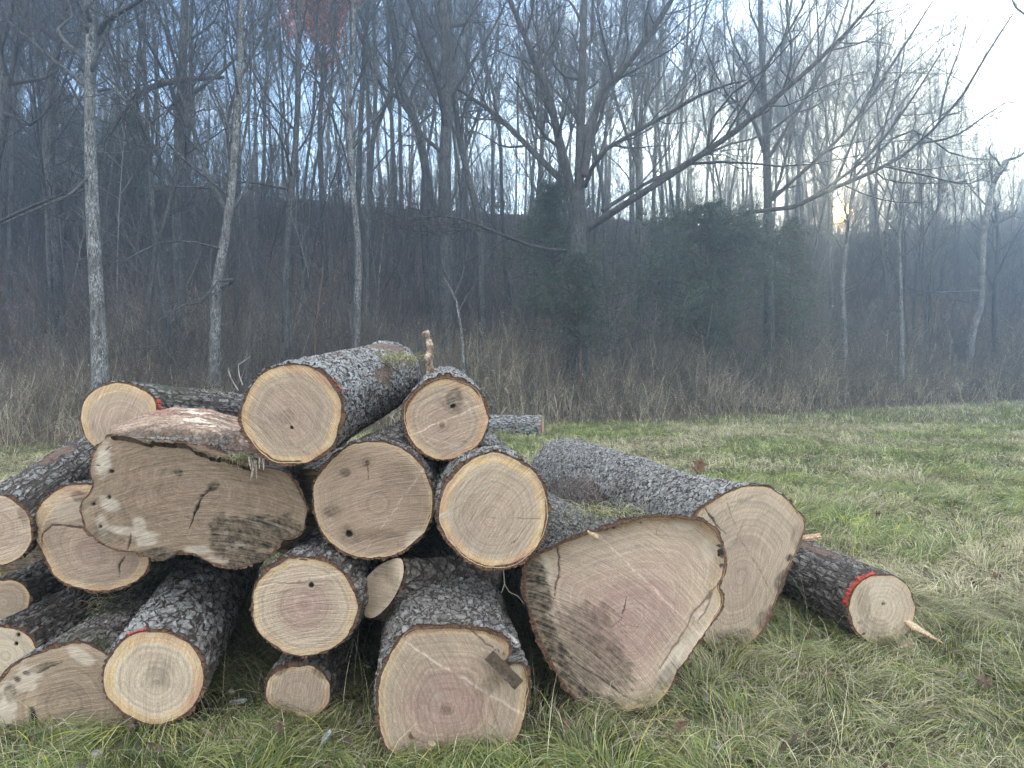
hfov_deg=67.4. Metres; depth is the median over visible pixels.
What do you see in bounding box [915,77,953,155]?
bare tree
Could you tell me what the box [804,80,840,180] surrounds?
bare tree
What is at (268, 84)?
bare tree
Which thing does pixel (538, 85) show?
bare tree
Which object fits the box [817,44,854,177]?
bare tree
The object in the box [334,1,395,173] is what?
bare tree
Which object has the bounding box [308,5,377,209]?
bare tree
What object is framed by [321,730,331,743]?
bark flake
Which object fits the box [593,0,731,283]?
bare tree
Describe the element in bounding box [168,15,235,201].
bare tree
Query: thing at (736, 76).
bare tree
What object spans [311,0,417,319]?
bare tree
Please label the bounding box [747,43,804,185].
bare tree
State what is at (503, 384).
dry weeds
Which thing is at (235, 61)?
bare tree
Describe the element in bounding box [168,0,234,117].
bare tree
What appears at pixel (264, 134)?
bare tree
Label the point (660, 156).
bare tree
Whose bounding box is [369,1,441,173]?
bare tree
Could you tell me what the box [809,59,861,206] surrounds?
bare tree
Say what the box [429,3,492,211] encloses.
bare tree
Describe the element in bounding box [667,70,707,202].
bare tree
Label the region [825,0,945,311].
bare tree
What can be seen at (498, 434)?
grass tuft
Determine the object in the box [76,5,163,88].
bare tree
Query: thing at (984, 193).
bare tree
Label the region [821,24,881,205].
bare tree
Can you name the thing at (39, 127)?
bare tree
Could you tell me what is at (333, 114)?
bare tree
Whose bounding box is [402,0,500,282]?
bare tree
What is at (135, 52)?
bare tree
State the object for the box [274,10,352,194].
bare tree
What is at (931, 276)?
bare tree
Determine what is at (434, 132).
bare tree
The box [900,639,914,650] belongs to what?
fallen leaf
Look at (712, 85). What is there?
bare tree
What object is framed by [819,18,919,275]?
bare tree
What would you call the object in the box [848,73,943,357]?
bare tree
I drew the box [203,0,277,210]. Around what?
bare tree
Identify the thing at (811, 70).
bare tree
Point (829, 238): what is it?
bare tree
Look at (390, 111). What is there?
bare tree
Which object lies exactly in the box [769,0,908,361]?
bare tree
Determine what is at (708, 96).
bare tree
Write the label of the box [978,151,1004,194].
bare tree
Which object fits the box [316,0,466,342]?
bare tree
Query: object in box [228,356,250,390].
twig
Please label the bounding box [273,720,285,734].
fallen leaf
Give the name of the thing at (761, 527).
sawn log
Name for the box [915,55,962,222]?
bare tree
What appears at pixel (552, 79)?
bare tree
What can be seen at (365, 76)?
bare tree
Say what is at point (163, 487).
sawn log
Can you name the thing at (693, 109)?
bare tree
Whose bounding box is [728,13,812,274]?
bare tree
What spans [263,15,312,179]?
bare tree
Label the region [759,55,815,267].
bare tree
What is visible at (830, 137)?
bare tree
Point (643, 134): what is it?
bare tree
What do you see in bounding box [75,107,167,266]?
evergreen tree
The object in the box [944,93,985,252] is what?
bare tree
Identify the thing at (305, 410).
sawn log
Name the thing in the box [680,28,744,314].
bare tree
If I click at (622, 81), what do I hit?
bare tree
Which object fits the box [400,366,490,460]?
sawn log
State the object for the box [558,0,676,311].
bare tree
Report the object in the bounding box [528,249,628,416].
evergreen tree
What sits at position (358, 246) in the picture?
bare tree
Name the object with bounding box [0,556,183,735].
sawn log
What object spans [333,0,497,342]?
bare tree
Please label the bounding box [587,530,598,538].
chip
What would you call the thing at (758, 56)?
bare tree
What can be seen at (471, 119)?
bare tree
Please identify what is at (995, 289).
bare tree
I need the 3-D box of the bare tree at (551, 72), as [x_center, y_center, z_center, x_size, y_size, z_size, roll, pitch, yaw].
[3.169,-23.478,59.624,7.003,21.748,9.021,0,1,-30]
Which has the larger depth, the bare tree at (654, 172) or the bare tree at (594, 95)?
the bare tree at (594, 95)
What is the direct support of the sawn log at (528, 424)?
on the ground at (1010, 724)
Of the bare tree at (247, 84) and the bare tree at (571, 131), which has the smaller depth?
the bare tree at (571, 131)
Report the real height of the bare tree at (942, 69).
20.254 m
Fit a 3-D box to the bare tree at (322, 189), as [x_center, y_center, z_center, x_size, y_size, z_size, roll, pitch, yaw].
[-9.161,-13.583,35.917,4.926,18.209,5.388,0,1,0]
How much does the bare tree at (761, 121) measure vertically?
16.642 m
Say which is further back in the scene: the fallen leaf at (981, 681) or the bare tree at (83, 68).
the bare tree at (83, 68)
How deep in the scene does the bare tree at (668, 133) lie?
59.77 m
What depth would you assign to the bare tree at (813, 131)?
49.49 m
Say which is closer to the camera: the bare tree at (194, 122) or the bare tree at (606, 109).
the bare tree at (194, 122)
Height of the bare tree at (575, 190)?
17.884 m
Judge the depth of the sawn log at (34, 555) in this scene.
4.72 m
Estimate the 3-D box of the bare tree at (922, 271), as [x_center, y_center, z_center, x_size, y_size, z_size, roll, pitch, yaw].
[21.538,-7.117,40.108,4.827,14.990,6.218,-1,1,-35]
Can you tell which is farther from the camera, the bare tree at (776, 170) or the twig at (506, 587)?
the bare tree at (776, 170)
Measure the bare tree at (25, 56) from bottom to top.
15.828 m
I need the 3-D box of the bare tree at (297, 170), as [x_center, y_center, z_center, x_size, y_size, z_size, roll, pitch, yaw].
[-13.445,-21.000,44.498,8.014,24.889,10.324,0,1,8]
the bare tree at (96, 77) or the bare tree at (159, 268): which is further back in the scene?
the bare tree at (96, 77)
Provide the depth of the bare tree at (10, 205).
27.85 m
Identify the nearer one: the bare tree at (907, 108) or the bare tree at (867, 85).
the bare tree at (867, 85)
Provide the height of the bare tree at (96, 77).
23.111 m
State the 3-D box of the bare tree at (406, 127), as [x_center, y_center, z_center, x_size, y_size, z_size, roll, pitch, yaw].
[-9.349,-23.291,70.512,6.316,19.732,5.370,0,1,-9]
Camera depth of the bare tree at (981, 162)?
73.71 m
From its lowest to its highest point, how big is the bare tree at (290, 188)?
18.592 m
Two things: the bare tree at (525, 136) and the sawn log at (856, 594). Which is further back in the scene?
the bare tree at (525, 136)
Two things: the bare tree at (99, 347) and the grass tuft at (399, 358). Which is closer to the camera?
the grass tuft at (399, 358)
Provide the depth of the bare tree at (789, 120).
60.86 m
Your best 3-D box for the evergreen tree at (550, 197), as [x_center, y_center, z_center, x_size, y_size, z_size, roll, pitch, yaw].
[1.325,-3.369,26.869,5.024,7.780,3.193,0,1,0]
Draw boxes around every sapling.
[243,215,355,354]
[313,178,431,341]
[408,206,490,373]
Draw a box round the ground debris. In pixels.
[3,427,1023,767]
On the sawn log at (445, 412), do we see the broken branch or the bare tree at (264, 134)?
the broken branch
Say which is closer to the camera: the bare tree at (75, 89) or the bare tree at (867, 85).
the bare tree at (75, 89)
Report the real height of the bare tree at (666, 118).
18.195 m
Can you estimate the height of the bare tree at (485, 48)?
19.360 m
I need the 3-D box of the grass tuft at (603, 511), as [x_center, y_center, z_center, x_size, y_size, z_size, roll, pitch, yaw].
[0.513,0.640,3.729,0.633,0.172,0.588,0,1,-28]
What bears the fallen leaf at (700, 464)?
on the sawn log at (761, 527)
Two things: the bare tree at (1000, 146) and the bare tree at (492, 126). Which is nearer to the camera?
the bare tree at (492, 126)
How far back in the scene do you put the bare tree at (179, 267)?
24.78 m
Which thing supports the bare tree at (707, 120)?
on the ground at (1010, 724)
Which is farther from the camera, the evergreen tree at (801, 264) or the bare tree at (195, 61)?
the bare tree at (195, 61)
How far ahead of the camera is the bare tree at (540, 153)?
33.19 m
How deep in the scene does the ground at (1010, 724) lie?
12.54 m
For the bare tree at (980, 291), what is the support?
on the ground at (1010, 724)
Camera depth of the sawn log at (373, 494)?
3.31 m
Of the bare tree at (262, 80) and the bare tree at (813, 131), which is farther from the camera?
the bare tree at (262, 80)
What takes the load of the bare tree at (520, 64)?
on the ground at (1010, 724)
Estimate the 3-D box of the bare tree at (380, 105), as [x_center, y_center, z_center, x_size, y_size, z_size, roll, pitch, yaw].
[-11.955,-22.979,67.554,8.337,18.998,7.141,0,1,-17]
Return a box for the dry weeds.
[0,233,1023,448]
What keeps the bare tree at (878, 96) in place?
on the ground at (1010, 724)
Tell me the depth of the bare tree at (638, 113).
57.52 m
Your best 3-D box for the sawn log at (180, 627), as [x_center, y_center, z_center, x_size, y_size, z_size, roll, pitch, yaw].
[-1.687,1.113,4.308,0.449,0.579,2.390,0,1,-10]
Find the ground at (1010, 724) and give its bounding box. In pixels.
[0,176,1023,767]
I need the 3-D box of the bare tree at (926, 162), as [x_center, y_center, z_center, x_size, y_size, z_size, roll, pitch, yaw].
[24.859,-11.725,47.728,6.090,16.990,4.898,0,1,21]
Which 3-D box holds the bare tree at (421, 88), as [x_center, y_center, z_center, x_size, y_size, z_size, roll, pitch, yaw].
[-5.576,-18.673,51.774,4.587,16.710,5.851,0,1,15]
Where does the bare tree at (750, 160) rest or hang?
on the ground at (1010, 724)
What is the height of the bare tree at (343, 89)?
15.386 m
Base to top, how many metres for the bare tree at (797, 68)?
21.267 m
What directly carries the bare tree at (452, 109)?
on the ground at (1010, 724)
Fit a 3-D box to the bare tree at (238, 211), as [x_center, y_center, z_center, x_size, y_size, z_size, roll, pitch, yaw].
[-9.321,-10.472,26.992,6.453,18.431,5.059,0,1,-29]
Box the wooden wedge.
[485,650,522,689]
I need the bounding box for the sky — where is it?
[1,0,1023,232]
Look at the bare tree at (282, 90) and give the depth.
38.81 m
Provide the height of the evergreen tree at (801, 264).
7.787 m
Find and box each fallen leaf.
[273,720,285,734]
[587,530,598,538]
[672,719,687,734]
[691,458,707,474]
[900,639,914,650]
[975,673,993,691]
[991,571,1001,579]
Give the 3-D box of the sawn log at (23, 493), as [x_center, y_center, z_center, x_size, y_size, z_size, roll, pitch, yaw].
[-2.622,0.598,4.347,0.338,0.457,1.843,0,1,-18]
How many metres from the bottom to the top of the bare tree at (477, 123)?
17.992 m
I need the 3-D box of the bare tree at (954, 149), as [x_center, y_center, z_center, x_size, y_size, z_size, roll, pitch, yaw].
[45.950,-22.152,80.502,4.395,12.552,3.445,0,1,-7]
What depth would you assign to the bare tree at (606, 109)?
48.57 m
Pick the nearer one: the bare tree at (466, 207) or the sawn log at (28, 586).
the sawn log at (28, 586)
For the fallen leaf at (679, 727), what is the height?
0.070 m
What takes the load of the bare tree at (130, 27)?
on the ground at (1010, 724)
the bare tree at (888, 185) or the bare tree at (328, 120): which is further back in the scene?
the bare tree at (328, 120)
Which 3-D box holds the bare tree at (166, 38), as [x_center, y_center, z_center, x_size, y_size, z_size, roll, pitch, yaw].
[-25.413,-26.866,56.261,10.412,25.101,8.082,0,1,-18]
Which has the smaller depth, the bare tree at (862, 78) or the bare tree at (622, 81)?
the bare tree at (622, 81)
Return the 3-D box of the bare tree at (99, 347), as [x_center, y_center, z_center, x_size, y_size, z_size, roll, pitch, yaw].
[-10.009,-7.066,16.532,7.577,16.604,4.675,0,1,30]
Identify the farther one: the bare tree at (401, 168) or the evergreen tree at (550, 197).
the bare tree at (401, 168)
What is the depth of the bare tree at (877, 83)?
63.74 m
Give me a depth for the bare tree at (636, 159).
32.91 m
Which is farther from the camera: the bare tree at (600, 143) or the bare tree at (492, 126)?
the bare tree at (600, 143)
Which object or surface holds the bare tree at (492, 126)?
on the ground at (1010, 724)
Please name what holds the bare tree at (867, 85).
on the ground at (1010, 724)
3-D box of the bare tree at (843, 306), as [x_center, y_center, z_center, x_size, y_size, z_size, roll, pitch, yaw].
[14.205,-6.030,32.739,4.098,13.867,5.229,0,1,0]
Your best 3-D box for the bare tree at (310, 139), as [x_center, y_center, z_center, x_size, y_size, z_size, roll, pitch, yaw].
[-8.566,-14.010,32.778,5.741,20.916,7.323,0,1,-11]
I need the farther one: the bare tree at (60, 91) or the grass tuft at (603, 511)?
the bare tree at (60, 91)
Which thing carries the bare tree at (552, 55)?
on the ground at (1010, 724)
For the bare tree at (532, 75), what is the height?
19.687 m
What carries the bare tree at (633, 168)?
on the ground at (1010, 724)
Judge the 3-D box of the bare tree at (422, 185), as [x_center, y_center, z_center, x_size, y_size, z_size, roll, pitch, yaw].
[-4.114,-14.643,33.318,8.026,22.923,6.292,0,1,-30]
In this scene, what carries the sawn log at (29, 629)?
on the sawn log at (65, 670)
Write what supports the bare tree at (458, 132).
on the ground at (1010, 724)
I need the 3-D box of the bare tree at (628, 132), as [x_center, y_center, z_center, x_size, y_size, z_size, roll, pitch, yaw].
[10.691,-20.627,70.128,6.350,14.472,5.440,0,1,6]
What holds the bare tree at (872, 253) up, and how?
on the ground at (1010, 724)
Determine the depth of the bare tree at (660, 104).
66.05 m
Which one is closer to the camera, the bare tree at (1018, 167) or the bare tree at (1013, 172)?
the bare tree at (1013, 172)
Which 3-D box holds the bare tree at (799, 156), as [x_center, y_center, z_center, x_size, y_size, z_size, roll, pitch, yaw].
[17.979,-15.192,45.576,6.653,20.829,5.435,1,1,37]
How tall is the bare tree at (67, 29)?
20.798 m
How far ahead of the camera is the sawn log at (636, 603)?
3.46 m
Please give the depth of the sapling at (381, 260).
20.95 m
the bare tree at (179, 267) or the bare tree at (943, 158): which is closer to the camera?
the bare tree at (179, 267)
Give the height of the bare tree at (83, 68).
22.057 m
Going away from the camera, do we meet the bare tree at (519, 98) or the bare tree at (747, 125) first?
the bare tree at (747, 125)
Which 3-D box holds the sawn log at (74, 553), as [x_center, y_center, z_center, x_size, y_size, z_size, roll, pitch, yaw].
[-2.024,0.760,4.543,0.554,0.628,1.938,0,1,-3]
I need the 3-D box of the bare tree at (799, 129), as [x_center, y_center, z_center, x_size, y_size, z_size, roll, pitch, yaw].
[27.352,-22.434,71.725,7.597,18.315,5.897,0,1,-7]
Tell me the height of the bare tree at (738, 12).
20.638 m
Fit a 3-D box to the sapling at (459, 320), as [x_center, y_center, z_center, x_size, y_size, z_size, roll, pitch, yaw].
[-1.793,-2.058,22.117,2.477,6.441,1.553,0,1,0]
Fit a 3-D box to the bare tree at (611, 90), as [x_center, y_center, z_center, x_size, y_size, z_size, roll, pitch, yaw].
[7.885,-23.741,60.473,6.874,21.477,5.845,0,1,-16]
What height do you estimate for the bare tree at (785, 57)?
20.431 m
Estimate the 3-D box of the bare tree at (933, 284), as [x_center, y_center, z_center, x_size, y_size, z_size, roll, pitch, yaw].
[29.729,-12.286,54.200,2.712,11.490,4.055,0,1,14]
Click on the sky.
(1011, 70)
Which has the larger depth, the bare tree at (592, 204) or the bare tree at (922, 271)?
the bare tree at (592, 204)
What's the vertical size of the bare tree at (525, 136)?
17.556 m
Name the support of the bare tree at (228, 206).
on the ground at (1010, 724)
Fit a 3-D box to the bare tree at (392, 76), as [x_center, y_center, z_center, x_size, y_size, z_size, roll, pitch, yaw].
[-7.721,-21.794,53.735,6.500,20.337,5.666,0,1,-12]
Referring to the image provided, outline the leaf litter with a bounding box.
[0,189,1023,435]
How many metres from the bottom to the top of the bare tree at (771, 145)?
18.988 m
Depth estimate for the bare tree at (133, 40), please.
62.87 m
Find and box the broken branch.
[422,330,433,374]
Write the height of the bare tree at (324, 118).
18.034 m
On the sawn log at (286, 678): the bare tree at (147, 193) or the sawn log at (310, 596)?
the sawn log at (310, 596)
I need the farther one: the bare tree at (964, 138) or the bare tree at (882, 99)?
the bare tree at (964, 138)
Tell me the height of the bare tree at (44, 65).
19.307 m
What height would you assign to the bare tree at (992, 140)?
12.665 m
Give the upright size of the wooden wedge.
0.147 m
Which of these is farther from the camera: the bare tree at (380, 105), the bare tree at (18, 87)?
the bare tree at (380, 105)
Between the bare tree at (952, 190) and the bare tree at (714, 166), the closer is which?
the bare tree at (714, 166)
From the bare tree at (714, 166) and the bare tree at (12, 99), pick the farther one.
the bare tree at (714, 166)
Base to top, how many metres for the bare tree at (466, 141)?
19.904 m
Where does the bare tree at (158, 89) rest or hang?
on the ground at (1010, 724)
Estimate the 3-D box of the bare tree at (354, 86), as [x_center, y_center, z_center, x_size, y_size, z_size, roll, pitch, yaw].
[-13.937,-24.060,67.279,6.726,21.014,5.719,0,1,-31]
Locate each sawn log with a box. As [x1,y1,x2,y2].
[0,437,93,564]
[0,546,44,575]
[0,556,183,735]
[0,558,66,619]
[0,570,157,675]
[34,480,184,593]
[78,380,348,447]
[79,406,308,569]
[101,555,263,727]
[237,340,420,466]
[249,526,393,658]
[263,616,375,719]
[277,446,344,553]
[312,420,459,560]
[364,521,531,757]
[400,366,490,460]
[434,430,551,570]
[488,415,543,435]
[501,492,726,713]
[532,438,805,652]
[781,540,942,644]
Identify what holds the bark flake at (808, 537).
on the sawn log at (856, 594)
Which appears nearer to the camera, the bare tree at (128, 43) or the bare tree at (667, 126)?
the bare tree at (667, 126)
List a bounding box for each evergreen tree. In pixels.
[0,87,162,245]
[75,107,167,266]
[484,178,619,380]
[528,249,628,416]
[546,191,911,397]
[746,216,824,384]
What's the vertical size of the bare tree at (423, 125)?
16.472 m
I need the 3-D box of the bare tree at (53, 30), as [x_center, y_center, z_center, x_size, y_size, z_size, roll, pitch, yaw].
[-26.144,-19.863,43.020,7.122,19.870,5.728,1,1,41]
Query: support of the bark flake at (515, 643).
on the sawn log at (435, 605)
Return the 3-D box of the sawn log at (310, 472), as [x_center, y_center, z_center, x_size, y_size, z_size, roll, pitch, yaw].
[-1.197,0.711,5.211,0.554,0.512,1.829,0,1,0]
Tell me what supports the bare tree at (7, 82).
on the ground at (1010, 724)
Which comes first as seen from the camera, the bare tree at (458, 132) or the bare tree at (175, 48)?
the bare tree at (458, 132)
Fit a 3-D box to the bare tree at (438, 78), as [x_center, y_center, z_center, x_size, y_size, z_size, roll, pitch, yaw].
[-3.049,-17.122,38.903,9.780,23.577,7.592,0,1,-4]
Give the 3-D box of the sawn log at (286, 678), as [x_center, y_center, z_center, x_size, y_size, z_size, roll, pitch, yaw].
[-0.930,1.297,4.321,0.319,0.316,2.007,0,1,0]
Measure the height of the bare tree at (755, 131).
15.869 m
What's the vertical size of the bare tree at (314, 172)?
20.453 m
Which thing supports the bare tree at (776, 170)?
on the ground at (1010, 724)
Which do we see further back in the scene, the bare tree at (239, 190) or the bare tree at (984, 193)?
the bare tree at (984, 193)
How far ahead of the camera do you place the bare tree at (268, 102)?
53.30 m
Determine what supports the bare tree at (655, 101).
on the ground at (1010, 724)
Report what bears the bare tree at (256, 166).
on the ground at (1010, 724)
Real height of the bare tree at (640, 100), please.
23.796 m
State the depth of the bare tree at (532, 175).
44.34 m
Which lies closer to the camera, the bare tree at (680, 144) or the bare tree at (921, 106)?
the bare tree at (680, 144)
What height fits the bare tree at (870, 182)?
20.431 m
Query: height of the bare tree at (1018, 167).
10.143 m
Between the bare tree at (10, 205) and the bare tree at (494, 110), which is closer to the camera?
the bare tree at (10, 205)
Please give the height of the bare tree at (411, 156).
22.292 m
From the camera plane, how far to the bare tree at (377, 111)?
59.01 m
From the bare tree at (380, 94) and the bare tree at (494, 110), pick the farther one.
the bare tree at (494, 110)
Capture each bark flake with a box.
[228,698,247,705]
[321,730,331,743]
[508,633,519,646]
[803,533,821,540]
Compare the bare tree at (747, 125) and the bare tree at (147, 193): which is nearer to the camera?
the bare tree at (147, 193)
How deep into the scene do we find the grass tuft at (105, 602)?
3.87 m
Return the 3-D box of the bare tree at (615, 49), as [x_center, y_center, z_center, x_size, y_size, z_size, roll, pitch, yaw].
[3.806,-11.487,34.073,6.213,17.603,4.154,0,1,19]
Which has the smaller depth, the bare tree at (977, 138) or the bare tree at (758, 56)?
the bare tree at (758, 56)
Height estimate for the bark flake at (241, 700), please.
0.050 m
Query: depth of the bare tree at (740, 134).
48.11 m
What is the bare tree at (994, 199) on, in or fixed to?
on the ground at (1010, 724)
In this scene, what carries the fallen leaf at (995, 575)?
on the grass at (956, 597)
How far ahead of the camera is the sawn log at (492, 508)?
3.21 m
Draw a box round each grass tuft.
[72,584,139,618]
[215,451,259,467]
[375,347,442,372]
[489,426,517,441]
[553,494,665,534]
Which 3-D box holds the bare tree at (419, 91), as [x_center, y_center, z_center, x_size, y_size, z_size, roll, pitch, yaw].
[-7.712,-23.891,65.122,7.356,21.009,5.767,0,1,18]
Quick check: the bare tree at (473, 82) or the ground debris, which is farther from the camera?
the bare tree at (473, 82)
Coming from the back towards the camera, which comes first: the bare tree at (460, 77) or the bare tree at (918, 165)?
the bare tree at (460, 77)
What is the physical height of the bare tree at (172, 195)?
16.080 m
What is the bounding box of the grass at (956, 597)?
[0,399,1023,767]
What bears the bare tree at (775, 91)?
on the ground at (1010, 724)
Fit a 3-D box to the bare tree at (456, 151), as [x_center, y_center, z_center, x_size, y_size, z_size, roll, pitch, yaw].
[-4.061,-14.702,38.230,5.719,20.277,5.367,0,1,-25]
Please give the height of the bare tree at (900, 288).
13.087 m
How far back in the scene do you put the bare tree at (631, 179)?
41.99 m
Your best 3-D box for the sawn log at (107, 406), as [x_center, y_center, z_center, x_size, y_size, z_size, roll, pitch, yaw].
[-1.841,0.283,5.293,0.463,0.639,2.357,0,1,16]
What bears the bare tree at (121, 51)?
on the ground at (1010, 724)
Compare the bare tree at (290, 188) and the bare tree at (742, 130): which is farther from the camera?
the bare tree at (742, 130)
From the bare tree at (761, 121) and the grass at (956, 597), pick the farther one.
the bare tree at (761, 121)
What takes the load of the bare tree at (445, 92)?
on the ground at (1010, 724)
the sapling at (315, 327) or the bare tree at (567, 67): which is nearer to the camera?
the sapling at (315, 327)
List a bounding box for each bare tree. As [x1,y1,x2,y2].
[0,0,54,264]
[0,0,54,297]
[0,0,84,353]
[0,0,108,223]
[0,0,178,389]
[0,1,62,214]
[1,0,82,243]
[1,0,133,358]
[2,1,112,92]
[3,0,117,332]
[3,0,171,275]
[5,0,83,247]
[17,0,293,380]
[22,0,318,390]
[23,0,130,151]
[25,2,78,119]
[45,1,123,178]
[50,0,197,241]
[61,23,135,115]
[62,0,219,382]
[69,4,128,77]
[73,0,195,261]
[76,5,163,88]
[79,2,170,105]
[81,0,248,297]
[95,0,284,355]
[95,1,149,91]
[95,1,173,105]
[100,0,233,129]
[100,3,164,106]
[112,0,172,89]
[123,0,233,252]
[125,0,211,212]
[138,0,261,230]
[148,6,210,101]
[153,0,290,345]
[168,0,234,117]
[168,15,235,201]
[183,0,380,361]
[188,0,307,271]
[194,0,266,188]
[199,0,275,195]
[199,0,294,237]
[199,1,257,153]
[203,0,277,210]
[209,1,343,264]
[215,0,295,206]
[229,15,292,179]
[231,25,306,194]
[232,0,432,347]
[250,0,309,199]
[251,0,340,237]
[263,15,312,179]
[265,0,371,301]
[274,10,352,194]
[276,0,360,286]
[276,0,361,289]
[292,7,358,242]
[301,46,345,202]
[303,0,387,219]
[303,11,381,195]
[307,0,430,277]
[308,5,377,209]
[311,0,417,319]
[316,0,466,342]
[318,17,384,133]
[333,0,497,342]
[333,31,406,186]
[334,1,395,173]
[336,24,397,135]
[339,3,386,200]
[343,0,401,254]
[347,0,415,218]
[357,0,425,253]
[360,0,422,191]
[360,0,551,365]
[363,0,917,412]
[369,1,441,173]
[371,0,532,271]
[375,0,512,375]
[378,3,461,219]
[379,12,440,138]
[379,32,438,165]
[380,0,439,146]
[395,0,494,311]
[396,0,475,164]
[399,0,492,291]
[402,0,495,225]
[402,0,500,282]
[402,19,459,181]
[404,5,433,184]
[407,0,481,206]
[417,0,529,300]
[426,0,536,239]
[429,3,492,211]
[440,0,498,216]
[452,0,565,305]
[453,56,492,154]
[456,9,514,193]
[458,0,528,257]
[461,0,543,157]
[463,0,566,238]
[465,0,612,328]
[471,55,507,148]
[482,0,601,255]
[486,40,534,212]
[498,2,555,206]
[501,0,594,292]
[502,28,556,210]
[505,1,571,180]
[506,0,580,230]
[512,0,571,189]
[514,0,643,219]
[527,0,637,359]
[533,0,597,167]
[542,0,663,137]
[546,0,620,253]
[555,0,692,349]
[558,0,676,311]
[559,0,635,241]
[567,2,640,208]
[567,4,631,212]
[576,0,636,259]
[586,93,615,168]
[591,0,717,200]
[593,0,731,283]
[595,0,684,285]
[595,2,643,140]
[599,7,671,190]
[601,93,653,207]
[610,2,688,207]
[612,0,682,226]
[612,0,703,300]
[612,0,737,325]
[619,95,652,150]
[620,0,736,278]
[625,5,689,251]
[630,26,687,215]
[646,0,697,203]
[654,54,688,180]
[657,0,727,194]
[657,27,757,249]
[666,32,720,199]
[667,0,772,245]
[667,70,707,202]
[676,0,1023,401]
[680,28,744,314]
[681,0,778,271]
[682,12,769,200]
[688,9,746,200]
[692,1,799,273]
[706,4,770,200]
[716,26,803,265]
[718,39,767,255]
[722,96,760,209]
[727,0,786,209]
[727,38,791,205]
[728,0,846,310]
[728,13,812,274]
[744,0,866,238]
[746,53,782,150]
[747,0,830,283]
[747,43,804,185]
[752,54,830,223]
[754,64,789,189]
[756,2,824,227]
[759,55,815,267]
[766,0,822,213]
[766,21,823,209]
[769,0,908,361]
[772,0,869,302]
[775,63,829,176]
[784,33,880,336]
[789,78,859,303]
[797,0,885,203]
[800,75,893,401]
[803,0,936,329]
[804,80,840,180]
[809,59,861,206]
[816,109,841,172]
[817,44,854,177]
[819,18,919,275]
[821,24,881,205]
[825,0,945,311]
[828,10,910,214]
[831,26,923,291]
[841,14,904,190]
[844,0,903,198]
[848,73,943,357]
[850,22,914,228]
[851,104,973,376]
[860,67,970,329]
[860,115,966,399]
[880,45,968,242]
[880,49,931,216]
[883,141,1023,379]
[888,84,952,304]
[896,116,975,349]
[911,0,975,214]
[913,126,957,290]
[914,79,987,299]
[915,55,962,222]
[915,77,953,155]
[917,87,969,265]
[939,57,998,273]
[940,89,982,200]
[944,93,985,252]
[945,120,973,217]
[947,168,1023,380]
[953,71,1012,200]
[959,91,997,208]
[964,132,1000,222]
[964,137,1017,314]
[966,116,1007,170]
[977,138,1020,281]
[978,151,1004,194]
[985,0,1023,58]
[989,107,1022,226]
[998,124,1023,259]
[998,154,1023,244]
[1003,132,1023,220]
[1013,201,1023,260]
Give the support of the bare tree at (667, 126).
on the ground at (1010, 724)
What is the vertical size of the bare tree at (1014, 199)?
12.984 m
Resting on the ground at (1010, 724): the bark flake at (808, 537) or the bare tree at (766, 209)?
the bare tree at (766, 209)
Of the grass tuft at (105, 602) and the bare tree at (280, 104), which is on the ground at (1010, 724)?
the bare tree at (280, 104)
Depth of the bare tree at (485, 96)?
63.89 m
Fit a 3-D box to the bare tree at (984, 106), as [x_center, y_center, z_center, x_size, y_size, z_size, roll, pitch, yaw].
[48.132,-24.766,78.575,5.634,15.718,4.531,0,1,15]
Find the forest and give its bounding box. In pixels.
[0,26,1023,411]
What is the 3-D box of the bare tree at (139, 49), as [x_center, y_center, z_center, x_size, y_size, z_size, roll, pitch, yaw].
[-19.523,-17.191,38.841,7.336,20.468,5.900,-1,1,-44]
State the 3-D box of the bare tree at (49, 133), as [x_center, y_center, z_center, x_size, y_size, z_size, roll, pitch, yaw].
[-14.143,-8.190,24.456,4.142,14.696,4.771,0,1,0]
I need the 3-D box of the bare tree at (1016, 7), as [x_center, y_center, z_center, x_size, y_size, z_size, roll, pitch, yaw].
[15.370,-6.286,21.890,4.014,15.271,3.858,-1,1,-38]
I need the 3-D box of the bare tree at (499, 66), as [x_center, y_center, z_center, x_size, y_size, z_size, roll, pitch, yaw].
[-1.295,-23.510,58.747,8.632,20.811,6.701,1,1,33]
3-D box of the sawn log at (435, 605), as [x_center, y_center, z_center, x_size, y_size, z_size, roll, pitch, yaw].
[-0.394,1.115,3.944,0.684,0.749,1.969,0,1,-8]
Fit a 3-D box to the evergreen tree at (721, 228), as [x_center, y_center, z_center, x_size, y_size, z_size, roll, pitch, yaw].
[8.049,-3.272,30.346,14.190,8.395,7.381,0,1,-15]
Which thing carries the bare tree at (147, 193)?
on the ground at (1010, 724)
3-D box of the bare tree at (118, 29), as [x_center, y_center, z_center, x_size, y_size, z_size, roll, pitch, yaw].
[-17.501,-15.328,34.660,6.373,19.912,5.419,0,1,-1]
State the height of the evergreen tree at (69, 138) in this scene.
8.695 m
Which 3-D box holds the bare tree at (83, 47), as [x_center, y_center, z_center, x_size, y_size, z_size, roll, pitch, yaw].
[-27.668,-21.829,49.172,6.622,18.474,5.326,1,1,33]
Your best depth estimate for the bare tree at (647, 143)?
50.55 m
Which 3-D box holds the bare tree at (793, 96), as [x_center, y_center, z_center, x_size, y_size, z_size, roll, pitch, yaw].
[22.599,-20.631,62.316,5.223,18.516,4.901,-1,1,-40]
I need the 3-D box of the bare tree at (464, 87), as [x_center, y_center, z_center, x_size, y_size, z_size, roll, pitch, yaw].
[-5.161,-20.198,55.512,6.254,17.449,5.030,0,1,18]
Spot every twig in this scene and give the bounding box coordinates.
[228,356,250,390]
[501,571,523,603]
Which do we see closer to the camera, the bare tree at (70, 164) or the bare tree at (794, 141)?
the bare tree at (70, 164)

